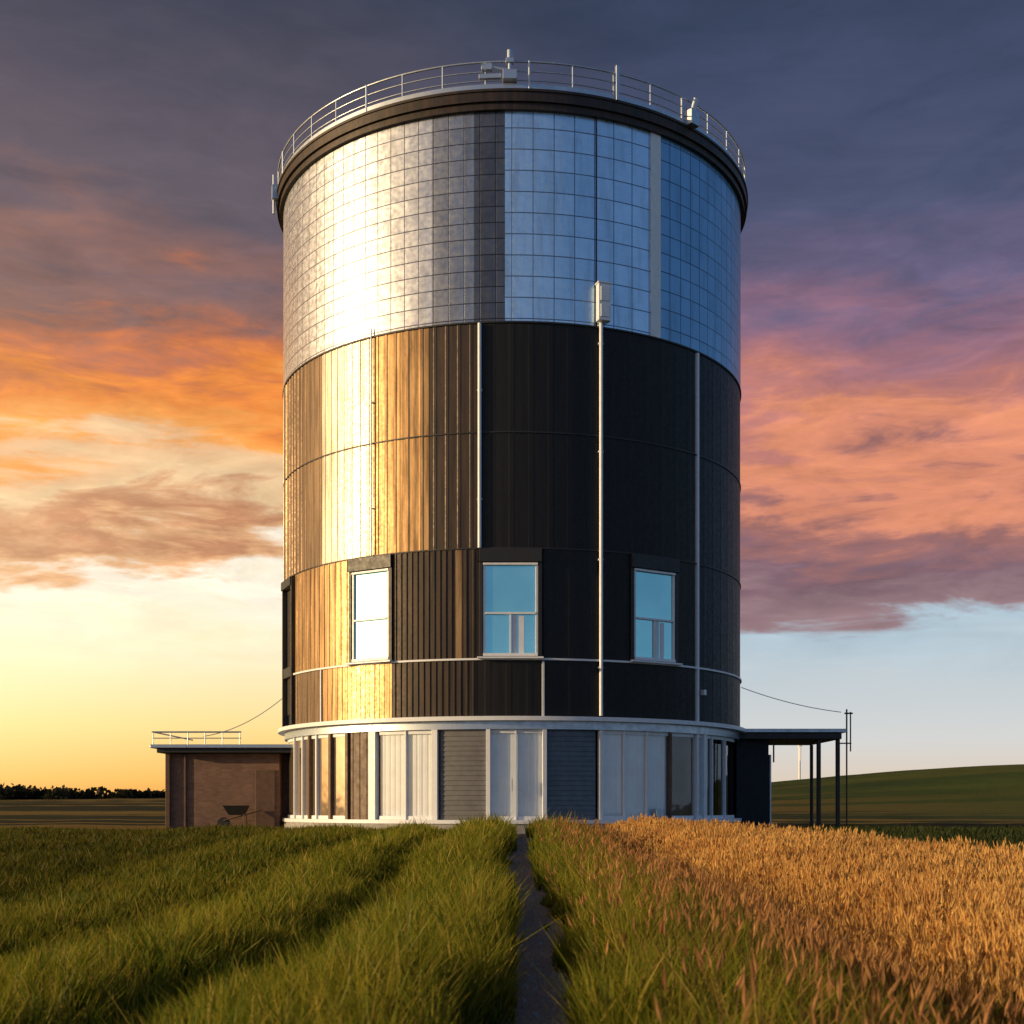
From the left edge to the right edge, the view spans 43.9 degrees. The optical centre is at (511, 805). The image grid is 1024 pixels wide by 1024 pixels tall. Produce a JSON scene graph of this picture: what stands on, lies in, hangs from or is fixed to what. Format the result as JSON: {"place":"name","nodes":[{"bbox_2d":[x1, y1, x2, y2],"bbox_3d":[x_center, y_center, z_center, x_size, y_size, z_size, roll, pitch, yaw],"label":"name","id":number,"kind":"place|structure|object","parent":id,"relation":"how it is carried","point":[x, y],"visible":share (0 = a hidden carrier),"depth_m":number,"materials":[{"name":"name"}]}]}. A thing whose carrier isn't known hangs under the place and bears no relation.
{"place":"outdoors","nodes":[
{"label":"outdoors","id":0,"kind":"place"},
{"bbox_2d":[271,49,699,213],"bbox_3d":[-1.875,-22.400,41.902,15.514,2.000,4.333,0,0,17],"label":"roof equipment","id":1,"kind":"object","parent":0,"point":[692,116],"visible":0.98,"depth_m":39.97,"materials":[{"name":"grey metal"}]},
{"bbox_2d":[288,729,733,819],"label":"ground floor frames","id":2,"kind":"structure","parent":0,"point":[373,775],"depth_m":40.97,"materials":[{"name":"white paint"}]},
{"bbox_2d":[653,690,705,816],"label":"wall fixtures","id":3,"kind":"object","parent":2,"relation":"on","point":[657,812],"depth_m":41.05,"materials":[{"name":"metal"}]},
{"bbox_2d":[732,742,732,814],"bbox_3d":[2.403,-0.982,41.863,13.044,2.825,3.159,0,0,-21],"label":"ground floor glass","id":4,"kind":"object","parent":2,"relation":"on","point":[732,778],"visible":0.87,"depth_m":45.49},
{"bbox_2d":[0,809,1023,1023],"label":"meadow grass","id":5,"kind":"structure","parent":0,"point":[317,924],"depth_m":9.62,"materials":[{"name":"green plant"}]},
{"bbox_2d":[0,764,1023,1023],"bbox_3d":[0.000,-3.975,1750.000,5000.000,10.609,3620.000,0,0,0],"label":"ground","id":6,"kind":"structure","parent":0,"point":[978,796],"depth_m":145.76,"materials":[{"name":"green plant"}]},
{"bbox_2d":[0,783,164,799],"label":"distant tree line","id":7,"kind":"object","parent":6,"relation":"on","point":[18,792],"visible":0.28,"depth_m":421.53,"materials":[{"name":"green plant"}]},
{"bbox_2d":[150,731,291,828],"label":"brick outbuilding","id":8,"kind":"structure","parent":6,"relation":"on","point":[205,782],"depth_m":46.17,"materials":[{"name":"brick"}]},
{"bbox_2d":[256,770,274,826],"bbox_3d":[-8.950,-0.250,46.150,0.700,2.100,0.080,0,0,0],"label":"side door","id":9,"kind":"structure","parent":8,"relation":"in","point":[265,779],"depth_m":46.11,"materials":[{"name":"brown wood"}]},
{"bbox_2d":[217,805,261,825],"bbox_3d":[-9.756,0.416,45.470,1.523,0.872,0.660,0,0,0],"label":"wheelbarrow","id":10,"kind":"object","parent":6,"relation":"on","point":[240,810],"visible":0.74,"depth_m":45.25,"materials":[{"name":"black metal"}]},
{"bbox_2d":[284,822,737,832],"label":"plinth","id":11,"kind":"structure","parent":6,"relation":"on","point":[380,825],"depth_m":41.00,"materials":[{"name":"concrete"}]},
{"bbox_2d":[282,818,741,823],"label":"base sill","id":12,"kind":"structure","parent":11,"relation":"on","point":[411,821],"depth_m":40.70,"materials":[{"name":"white paint"}]},
{"bbox_2d":[289,737,344,815],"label":"mirror glazing","id":13,"kind":"structure","parent":12,"relation":"on","point":[338,776],"depth_m":42.81,"materials":[{"name":"gold glass"}]},
{"bbox_2d":[440,729,485,819],"bbox_3d":[-1.528,-0.982,39.980,1.487,2.841,0.098,0,0,11],"label":"grey siding","id":14,"kind":"object","parent":12,"relation":"on","point":[462,772],"visible":0.99,"depth_m":39.95,"materials":[{"name":"grey metal"}]},
{"bbox_2d":[308,732,687,819],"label":"timber panels","id":15,"kind":"object","parent":12,"relation":"on","point":[356,775],"visible":0.97,"depth_m":41.61,"materials":[{"name":"brown wood"}]},
{"bbox_2d":[381,733,699,815],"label":"curtains","id":16,"kind":"object","parent":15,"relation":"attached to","point":[529,770],"visible":0.84,"depth_m":40.52,"materials":[{"name":"fabric"}]},
{"bbox_2d":[547,729,595,819],"bbox_3d":[1.857,-0.982,40.052,1.604,2.841,0.102,0,0,-13],"label":"blue grey siding","id":17,"kind":"object","parent":12,"relation":"on","point":[571,770],"visible":0.98,"depth_m":40.02,"materials":[{"name":"metal"}]},
{"bbox_2d":[713,743,733,814],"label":"window","id":18,"kind":"structure","parent":12,"relation":"on","point":[717,779],"depth_m":50.20,"materials":[{"name":"glass"}]},
{"bbox_2d":[379,731,708,819],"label":"interior wall","id":19,"kind":"structure","parent":6,"relation":"on","point":[681,764],"depth_m":43.59,"materials":[{"name":"white paint"}]},
{"bbox_2d":[285,721,738,744],"bbox_3d":[0.000,-2.534,48.170,16.960,0.258,16.960,0,0,0],"label":"slab soffit band","id":20,"kind":"object","parent":19,"relation":"on","point":[560,725],"visible":0.45,"depth_m":40.52,"materials":[{"name":"concrete"}]},
{"bbox_2d":[714,709,852,826],"bbox_3d":[10.250,-1.225,48.870,4.500,4.650,5.000,0,0,0],"label":"steel canopy","id":21,"kind":"object","parent":6,"relation":"on","point":[751,779],"visible":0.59,"depth_m":47.07,"materials":[{"name":"black metal"}]},
{"bbox_2d":[798,745,801,778],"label":"wind turbine","id":22,"kind":"object","parent":6,"relation":"on","point":[799,746],"visible":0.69,"depth_m":344.75,"materials":[{"name":"white paint"}]},
{"bbox_2d":[276,88,747,231],"bbox_3d":[0.000,-21.940,48.170,17.580,0.580,17.580,0,0,0],"label":"roof rim","id":23,"kind":"object","parent":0,"point":[335,137],"visible":0.49,"depth_m":40.41,"materials":[{"name":"black metal"}]},
{"bbox_2d":[278,716,745,735],"bbox_3d":[0.000,-2.730,48.170,17.440,0.130,17.440,0,0,0],"label":"floor slab edge","id":24,"kind":"object","parent":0,"point":[284,729],"visible":0.41,"depth_m":40.32,"materials":[{"name":"white paint"}]},
{"bbox_2d":[295,663,391,723],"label":"wall panel","id":25,"kind":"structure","parent":24,"relation":"on","point":[357,692],"depth_m":41.65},
{"bbox_2d":[203,699,281,736],"bbox_3d":[-9.897,-3.273,46.871,2.875,1.475,0.028,0,0,-12],"label":"stay cable","id":26,"kind":"object","parent":25,"relation":"attached to","point":[245,722],"visible":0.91,"depth_m":46.90,"materials":[{"name":"metal"}]},
{"bbox_2d":[392,660,476,717],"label":"tier lower brown cladding","id":27,"kind":"structure","parent":24,"relation":"on","point":[434,689],"depth_m":40.03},
{"bbox_2d":[284,329,741,744],"bbox_3d":[0.000,-12.222,48.172,16.798,19.555,16.796,0,0,0],"label":"trim","id":28,"kind":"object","parent":24,"relation":"on","point":[542,573],"visible":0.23,"depth_m":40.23,"materials":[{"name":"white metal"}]},
{"bbox_2d":[281,576,294,726],"bbox_3d":[-7.874,-5.421,44.992,0.297,5.153,1.530,0,0,-22],"label":"tall window surround","id":29,"kind":"object","parent":28,"relation":"attached to","point":[287,584],"visible":0.88,"depth_m":45.09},
{"bbox_2d":[288,591,289,714],"bbox_3d":[-7.808,-5.446,45.019,0.040,4.403,1.100,0,0,-22],"label":"tall window pane","id":30,"kind":"object","parent":29,"relation":"attached to","point":[289,651],"visible":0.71,"depth_m":45.22,"materials":[{"name":"glass"}]},
{"bbox_2d":[322,444,372,563],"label":"tier middle cream metal cladding","id":31,"kind":"structure","parent":28,"relation":"attached to","point":[345,504],"depth_m":41.62,"materials":[{"name":"beige metal"}]},
{"bbox_2d":[322,338,372,455],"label":"wall panel","id":32,"kind":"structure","parent":28,"relation":"attached to","point":[345,397],"depth_m":41.62,"materials":[{"name":"beige metal"}]},
{"bbox_2d":[283,436,428,580],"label":"wall panel","id":33,"kind":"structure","parent":28,"relation":"attached to","point":[401,495],"depth_m":40.71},
{"bbox_2d":[283,328,428,483],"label":"tier upper bronze cladding","id":34,"kind":"structure","parent":28,"relation":"attached to","point":[401,384],"depth_m":40.71,"materials":[{"name":"brown metal"}]},
{"bbox_2d":[283,118,431,386],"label":"grid cladding","id":35,"kind":"structure","parent":28,"relation":"attached to","point":[357,239],"depth_m":41.23,"materials":[{"name":"silver metal"}]},
{"bbox_2d":[348,554,392,662],"bbox_3d":[-4.535,-6.321,41.049,1.778,3.412,0.274,0,0,32],"label":"window surround","id":36,"kind":"object","parent":28,"relation":"attached to","point":[370,563],"visible":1,"depth_m":40.81,"materials":[{"name":"brown wood"}]},
{"bbox_2d":[344,660,392,664],"bbox_3d":[-4.620,-4.615,40.916,1.869,0.060,0.160,0,0,32],"label":"window sill","id":37,"kind":"structure","parent":36,"relation":"attached to","point":[369,662],"depth_m":40.83,"materials":[{"name":"white metal"}]},
{"bbox_2d":[351,568,388,661],"bbox_3d":[-4.546,-6.131,41.032,1.513,2.912,0.155,0,0,32],"label":"window frame","id":38,"kind":"object","parent":36,"relation":"attached to","point":[353,574],"visible":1,"depth_m":41.08,"materials":[{"name":"white metal"}]},
{"bbox_2d":[355,571,386,619],"bbox_3d":[-4.528,-6.781,41.059,1.379,1.473,0.020,0,0,32],"label":"pane","id":39,"kind":"object","parent":36,"relation":"attached to","point":[370,595],"visible":1,"depth_m":41.05,"materials":[{"name":"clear glass"}]},
{"bbox_2d":[355,619,386,658],"bbox_3d":[-4.531,-5.375,41.055,1.379,1.220,0.020,0,0,32],"label":"pane","id":40,"kind":"object","parent":36,"relation":"attached to","point":[370,639],"visible":1,"depth_m":41.05,"materials":[{"name":"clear glass"}]},
{"bbox_2d":[295,550,461,672],"bbox_3d":[-4.636,-6.321,48.604,7.727,3.412,16.933,0,0,5],"label":"tier window bronze cladding","id":41,"kind":"structure","parent":28,"relation":"attached to","point":[321,616],"depth_m":42.33,"materials":[{"name":"brown metal"}]},
{"bbox_2d":[393,549,477,660],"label":"wall panel","id":42,"kind":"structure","parent":28,"relation":"attached to","point":[423,605],"depth_m":40.05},
{"bbox_2d":[429,433,477,549],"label":"wall panel","id":43,"kind":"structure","parent":28,"relation":"attached to","point":[453,490],"depth_m":39.87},
{"bbox_2d":[370,322,603,715],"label":"down pipes","id":44,"kind":"object","parent":28,"relation":"attached to","point":[600,452],"visible":1,"depth_m":40.00,"materials":[{"name":"white metal"}]},
{"bbox_2d":[479,548,541,655],"bbox_3d":[-0.047,-6.321,39.732,1.976,3.412,0.295,0,0,0],"label":"window surround","id":45,"kind":"object","parent":28,"relation":"attached to","point":[500,555],"visible":1,"depth_m":39.59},
{"bbox_2d":[485,565,534,611],"bbox_3d":[-0.047,-6.781,39.740,1.578,1.473,0.020,0,0,0],"label":"pane","id":46,"kind":"object","parent":45,"relation":"attached to","point":[510,588],"visible":1,"depth_m":39.73,"materials":[{"name":"blue glass"}]},
{"bbox_2d":[483,562,537,655],"bbox_3d":[-0.047,-6.131,39.712,1.711,2.912,0.173,0,0,0],"label":"window frame","id":47,"kind":"object","parent":45,"relation":"attached to","point":[510,613],"visible":1,"depth_m":39.67,"materials":[{"name":"white metal"}]},
{"bbox_2d":[477,656,543,658],"bbox_3d":[-0.048,-4.615,39.570,2.068,0.060,0.171,0,0,0],"label":"window sill","id":48,"kind":"structure","parent":45,"relation":"attached to","point":[510,657],"depth_m":39.49,"materials":[{"name":"white metal"}]},
{"bbox_2d":[485,614,535,652],"bbox_3d":[-0.047,-5.375,39.735,1.578,1.220,0.020,0,0,0],"label":"pane","id":49,"kind":"object","parent":45,"relation":"attached to","point":[497,633],"visible":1,"depth_m":39.73,"materials":[{"name":"blue glass"}]},
{"bbox_2d":[277,60,746,181],"bbox_3d":[0.000,-22.668,48.170,17.470,0.936,17.470,0,0,0],"label":"roof railing","id":50,"kind":"object","parent":28,"relation":"on","point":[488,86],"visible":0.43,"depth_m":40.34,"materials":[{"name":"grey metal"}]},
{"bbox_2d":[283,321,740,589],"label":"seam rings","id":51,"kind":"object","parent":28,"relation":"on","point":[541,322],"visible":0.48,"depth_m":40.52,"materials":[{"name":"metal"}]},
{"bbox_2d":[432,113,473,324],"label":"grid cladding","id":52,"kind":"structure","parent":51,"relation":"on","point":[452,218],"depth_m":39.85,"materials":[{"name":"grey metal"}]},
{"bbox_2d":[429,324,477,434],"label":"tier upper brown cladding","id":53,"kind":"structure","parent":51,"relation":"on","point":[453,378],"depth_m":39.87,"materials":[{"name":"brown metal"}]},
{"bbox_2d":[474,112,504,321],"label":"grid cladding","id":54,"kind":"structure","parent":51,"relation":"on","point":[489,216],"depth_m":39.68,"materials":[{"name":"silver metal"}]},
{"bbox_2d":[505,111,649,334],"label":"grid cladding","id":55,"kind":"structure","parent":51,"relation":"on","point":[550,217],"depth_m":39.89,"materials":[{"name":"blue glass"}]},
{"bbox_2d":[596,118,596,325],"bbox_3d":[2.651,-18.488,40.083,0.040,6.723,0.060,0,0,-18],"label":"cladding joint","id":56,"kind":"object","parent":55,"relation":"attached to","point":[596,202],"visible":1,"depth_m":40.05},
{"bbox_2d":[595,281,611,322],"bbox_3d":[2.875,-15.822,39.959,0.480,1.200,0.300,0,0,-19],"label":"junction box","id":57,"kind":"object","parent":55,"relation":"attached to","point":[603,301],"visible":1,"depth_m":39.83,"materials":[{"name":"white paint"}]},
{"bbox_2d":[650,133,660,337],"bbox_3d":[4.628,-18.483,41.012,0.400,6.733,0.052,0,0,-33],"label":"pale strip","id":58,"kind":"object","parent":51,"relation":"on","point":[655,235],"visible":1,"depth_m":40.98,"materials":[{"name":"white paint"}]},
{"bbox_2d":[661,137,740,386],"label":"grid cladding","id":59,"kind":"structure","parent":51,"relation":"on","point":[700,261],"depth_m":42.42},
{"bbox_2d":[482,433,694,562],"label":"wall panel","id":60,"kind":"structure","parent":28,"relation":"attached to","point":[539,489],"depth_m":39.98,"materials":[{"name":"black metal"}]},
{"bbox_2d":[482,323,694,452],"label":"wall panel","id":61,"kind":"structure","parent":28,"relation":"attached to","point":[539,377],"depth_m":39.98,"materials":[{"name":"black metal"}]},
{"bbox_2d":[543,549,694,666],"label":"wall panel","id":62,"kind":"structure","parent":28,"relation":"attached to","point":[570,604],"depth_m":40.04,"materials":[{"name":"black metal"}]},
{"bbox_2d":[630,554,679,662],"bbox_3d":[4.576,-6.321,41.080,1.955,3.412,0.284,0,0,-33],"label":"window surround","id":63,"kind":"object","parent":28,"relation":"attached to","point":[639,561],"visible":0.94,"depth_m":40.85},
{"bbox_2d":[636,571,671,619],"bbox_3d":[4.571,-6.781,41.087,1.556,1.473,0.020,0,0,-33],"label":"pane","id":64,"kind":"object","parent":63,"relation":"attached to","point":[653,595],"visible":1,"depth_m":41.07,"materials":[{"name":"blue glass"}]},
{"bbox_2d":[636,619,671,658],"bbox_3d":[4.574,-5.375,41.083,1.556,1.220,0.020,0,0,-33],"label":"pane","id":65,"kind":"object","parent":63,"relation":"attached to","point":[644,638],"visible":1,"depth_m":40.98,"materials":[{"name":"blue glass"}]},
{"bbox_2d":[634,568,675,662],"bbox_3d":[4.587,-6.131,41.063,1.689,2.912,0.163,0,0,-33],"label":"window frame","id":66,"kind":"object","parent":63,"relation":"attached to","point":[654,658],"visible":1,"depth_m":41.04,"materials":[{"name":"grey metal"}]},
{"bbox_2d":[699,457,739,581],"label":"wall panel","id":67,"kind":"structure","parent":28,"relation":"attached to","point":[719,517],"depth_m":43.49,"materials":[{"name":"black metal"}]},
{"bbox_2d":[699,354,739,480],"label":"tier upper navy cladding","id":68,"kind":"structure","parent":28,"relation":"attached to","point":[719,416],"depth_m":43.49,"materials":[{"name":"black metal"}]},
{"bbox_2d":[699,669,739,725],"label":"wall panel","id":69,"kind":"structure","parent":28,"relation":"attached to","point":[719,701],"depth_m":43.49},
{"bbox_2d":[699,565,739,676],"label":"wall panel","id":70,"kind":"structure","parent":28,"relation":"attached to","point":[719,620],"depth_m":43.49,"materials":[{"name":"black metal"}]},
{"bbox_2d":[741,687,838,711],"bbox_3d":[10.299,-3.925,46.970,3.629,0.977,0.028,0,0,6],"label":"stay cable","id":71,"kind":"object","parent":28,"relation":"attached to","point":[789,702],"visible":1,"depth_m":46.97,"materials":[{"name":"metal"}]},
{"bbox_2d":[477,660,694,720],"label":"tier lower black cladding","id":72,"kind":"structure","parent":24,"relation":"on","point":[513,688],"depth_m":39.97,"materials":[{"name":"black metal"}]},
{"bbox_2d":[0,0,1023,793],"label":"sky","id":73,"kind":"structure","parent":0,"point":[880,142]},
{"bbox_2d":[512,615,523,652],"bbox_3d":[0.182,-5.370,39.719,0.379,1.190,0.020,0,0,0],"label":"window blind","id":74,"kind":"object","parent":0,"point":[514,634],"depth_m":39.71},
{"bbox_2d":[485,834,575,1023],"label":"dirt path","id":75,"kind":"structure","parent":0,"point":[532,1003],"depth_m":10.92,"materials":[{"name":"soil"}]},
{"bbox_2d":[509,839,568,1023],"bbox_3d":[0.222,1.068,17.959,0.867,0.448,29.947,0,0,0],"label":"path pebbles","id":76,"kind":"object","parent":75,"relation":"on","point":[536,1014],"visible":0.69,"depth_m":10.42,"materials":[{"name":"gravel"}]},
{"bbox_2d":[630,660,682,665],"bbox_3d":[4.664,-4.615,40.944,2.046,0.060,0.160,0,0,-33],"label":"window sill","id":77,"kind":"structure","parent":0,"point":[657,662],"depth_m":40.87,"materials":[{"name":"grey metal"}]},
{"bbox_2d":[656,621,663,658],"bbox_3d":[4.775,-5.370,41.193,0.379,1.190,0.014,0,0,-34],"label":"window blind","id":78,"kind":"object","parent":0,"point":[661,640],"depth_m":41.21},
{"bbox_2d":[536,813,1023,1023],"bbox_3d":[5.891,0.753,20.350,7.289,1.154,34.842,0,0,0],"label":"wheat field","id":79,"kind":"structure","parent":0,"point":[958,905],"depth_m":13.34,"materials":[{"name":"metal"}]},
{"bbox_2d":[772,823,1023,851],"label":"verge grass","id":80,"kind":"structure","parent":0,"point":[989,835],"depth_m":34.54,"materials":[{"name":"green plant"}]}
]}

